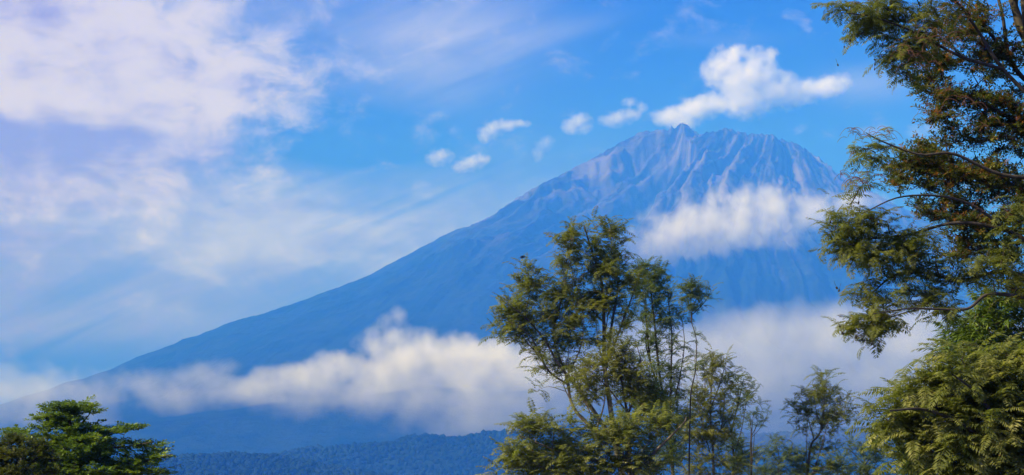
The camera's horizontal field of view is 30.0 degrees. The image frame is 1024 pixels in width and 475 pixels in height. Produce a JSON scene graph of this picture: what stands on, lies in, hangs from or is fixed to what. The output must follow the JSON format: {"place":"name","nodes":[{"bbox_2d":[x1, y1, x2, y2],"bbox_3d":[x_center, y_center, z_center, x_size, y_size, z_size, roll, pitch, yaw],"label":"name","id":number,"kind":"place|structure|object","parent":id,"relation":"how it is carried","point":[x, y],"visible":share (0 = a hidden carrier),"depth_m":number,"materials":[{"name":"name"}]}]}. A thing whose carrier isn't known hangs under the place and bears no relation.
{"place":"outdoors","nodes":[
{"label":"outdoors","id":0,"kind":"place"},
{"bbox_2d":[151,458,316,474],"bbox_3d":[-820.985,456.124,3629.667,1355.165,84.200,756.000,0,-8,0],"label":"valley side","id":1,"kind":"structure","parent":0,"point":[244,465],"depth_m":3530.50,"materials":[{"name":"blue plant"}]},
{"bbox_2d":[2,450,387,474],"bbox_3d":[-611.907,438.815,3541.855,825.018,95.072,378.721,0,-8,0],"label":"hillside forest","id":2,"kind":"object","parent":1,"relation":"on","point":[195,464],"visible":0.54,"depth_m":3568.65,"materials":[{"name":"blue plant"}]},
{"bbox_2d":[0,123,1023,458],"bbox_3d":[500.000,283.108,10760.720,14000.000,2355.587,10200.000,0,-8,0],"label":"mountain","id":3,"kind":"structure","parent":0,"point":[392,351],"depth_m":8592.62,"materials":[{"name":"blue stone"}]},
{"bbox_2d":[0,0,1023,403],"label":"sky","id":4,"kind":"structure","parent":0,"point":[172,171],"materials":[{"name":"blue"}]},
{"bbox_2d":[294,432,932,474],"bbox_3d":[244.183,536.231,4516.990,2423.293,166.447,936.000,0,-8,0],"label":"foothill ridge","id":5,"kind":"structure","parent":0,"point":[454,455],"depth_m":4373.98,"materials":[{"name":"blue plant"}]},
{"bbox_2d":[271,424,929,474],"bbox_3d":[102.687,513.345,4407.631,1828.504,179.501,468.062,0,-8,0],"label":"hillside forest","id":6,"kind":"object","parent":5,"relation":"on","point":[414,446],"visible":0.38,"depth_m":4421.87,"materials":[{"name":"blue plant"}]},
{"bbox_3d":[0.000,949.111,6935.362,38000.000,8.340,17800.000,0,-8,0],"label":"ground","id":7,"kind":"structure","parent":0,"visible":0},
{"bbox_2d":[0,431,64,474],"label":"olive bush","id":8,"kind":"object","parent":7,"relation":"on","point":[18,453],"visible":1,"depth_m":49.36,"materials":[{"name":"green plant"}]},
{"bbox_2d":[0,394,180,474],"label":"tiered tree","id":9,"kind":"object","parent":7,"relation":"on","point":[87,447],"visible":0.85,"depth_m":59.21,"materials":[{"name":"green plant"}]},
{"bbox_2d":[478,205,651,473],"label":"feathery tree","id":10,"kind":"object","parent":7,"relation":"on","point":[513,310],"visible":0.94,"depth_m":80.11,"materials":[{"name":"green plant"}]},
{"bbox_2d":[475,396,693,474],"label":"feathery tree","id":11,"kind":"object","parent":7,"relation":"on","point":[542,460],"visible":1,"depth_m":69.24,"materials":[{"name":"green plant"}]},
{"bbox_2d":[556,325,681,473],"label":"feathery tree","id":12,"kind":"object","parent":7,"relation":"on","point":[618,368],"visible":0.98,"depth_m":75.68,"materials":[{"name":"green plant"}]},
{"bbox_2d":[612,254,701,474],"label":"feathery tree","id":13,"kind":"object","parent":7,"relation":"on","point":[655,289],"visible":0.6,"depth_m":83.97,"materials":[{"name":"green plant"}]},
{"bbox_2d":[669,273,723,474],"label":"feathery tree","id":14,"kind":"object","parent":7,"relation":"on","point":[692,286],"visible":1,"depth_m":77.18,"materials":[{"name":"green plant"}]},
{"bbox_2d":[674,339,759,474],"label":"feathery tree","id":15,"kind":"object","parent":7,"relation":"on","point":[719,436],"visible":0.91,"depth_m":87.56,"materials":[{"name":"green plant"}]},
{"bbox_2d":[717,371,774,474],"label":"feathery tree","id":16,"kind":"object","parent":7,"relation":"on","point":[748,397],"visible":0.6,"depth_m":91.61,"materials":[{"name":"green plant"}]},
{"bbox_2d":[744,403,771,474],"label":"feathery sapling","id":17,"kind":"object","parent":7,"relation":"on","point":[759,422],"visible":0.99,"depth_m":89.53,"materials":[{"name":"green plant"}]},
{"bbox_2d":[745,431,826,474],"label":"feathery tree","id":18,"kind":"object","parent":7,"relation":"on","point":[786,454],"visible":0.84,"depth_m":109.19,"materials":[{"name":"green plant"}]},
{"bbox_2d":[779,365,861,474],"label":"feathery tree","id":19,"kind":"object","parent":7,"relation":"on","point":[818,396],"visible":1,"depth_m":85.50,"materials":[{"name":"green plant"}]},
{"bbox_2d":[815,433,895,474],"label":"feathery tree","id":20,"kind":"object","parent":7,"relation":"on","point":[862,466],"visible":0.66,"depth_m":104.15,"materials":[{"name":"green plant"}]},
{"bbox_2d":[888,448,931,474],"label":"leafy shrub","id":21,"kind":"object","parent":7,"relation":"on","point":[901,472],"visible":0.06,"depth_m":33.66,"materials":[{"name":"green plant"}]},
{"bbox_2d":[807,0,1023,361],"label":"pod bearing tree","id":22,"kind":"object","parent":7,"relation":"on","point":[869,17],"visible":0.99,"depth_m":38.30,"materials":[{"name":"green plant"}]},
{"bbox_2d":[845,330,1023,474],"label":"feathery tree","id":23,"kind":"object","parent":7,"relation":"on","point":[967,418],"visible":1,"depth_m":29.41,"materials":[{"name":"green foliage"},{"name":"dark bark"}]},
{"bbox_2d":[874,0,1023,298],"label":"leaved tree","id":24,"kind":"object","parent":7,"relation":"on","point":[953,172],"visible":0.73,"depth_m":41.39,"materials":[{"name":"green plant"}]},
{"bbox_2d":[928,282,1023,368],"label":"glossy leaved tree","id":25,"kind":"object","parent":7,"relation":"on","point":[994,318],"visible":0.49,"depth_m":43.83,"materials":[{"name":"green plant"}]}
]}

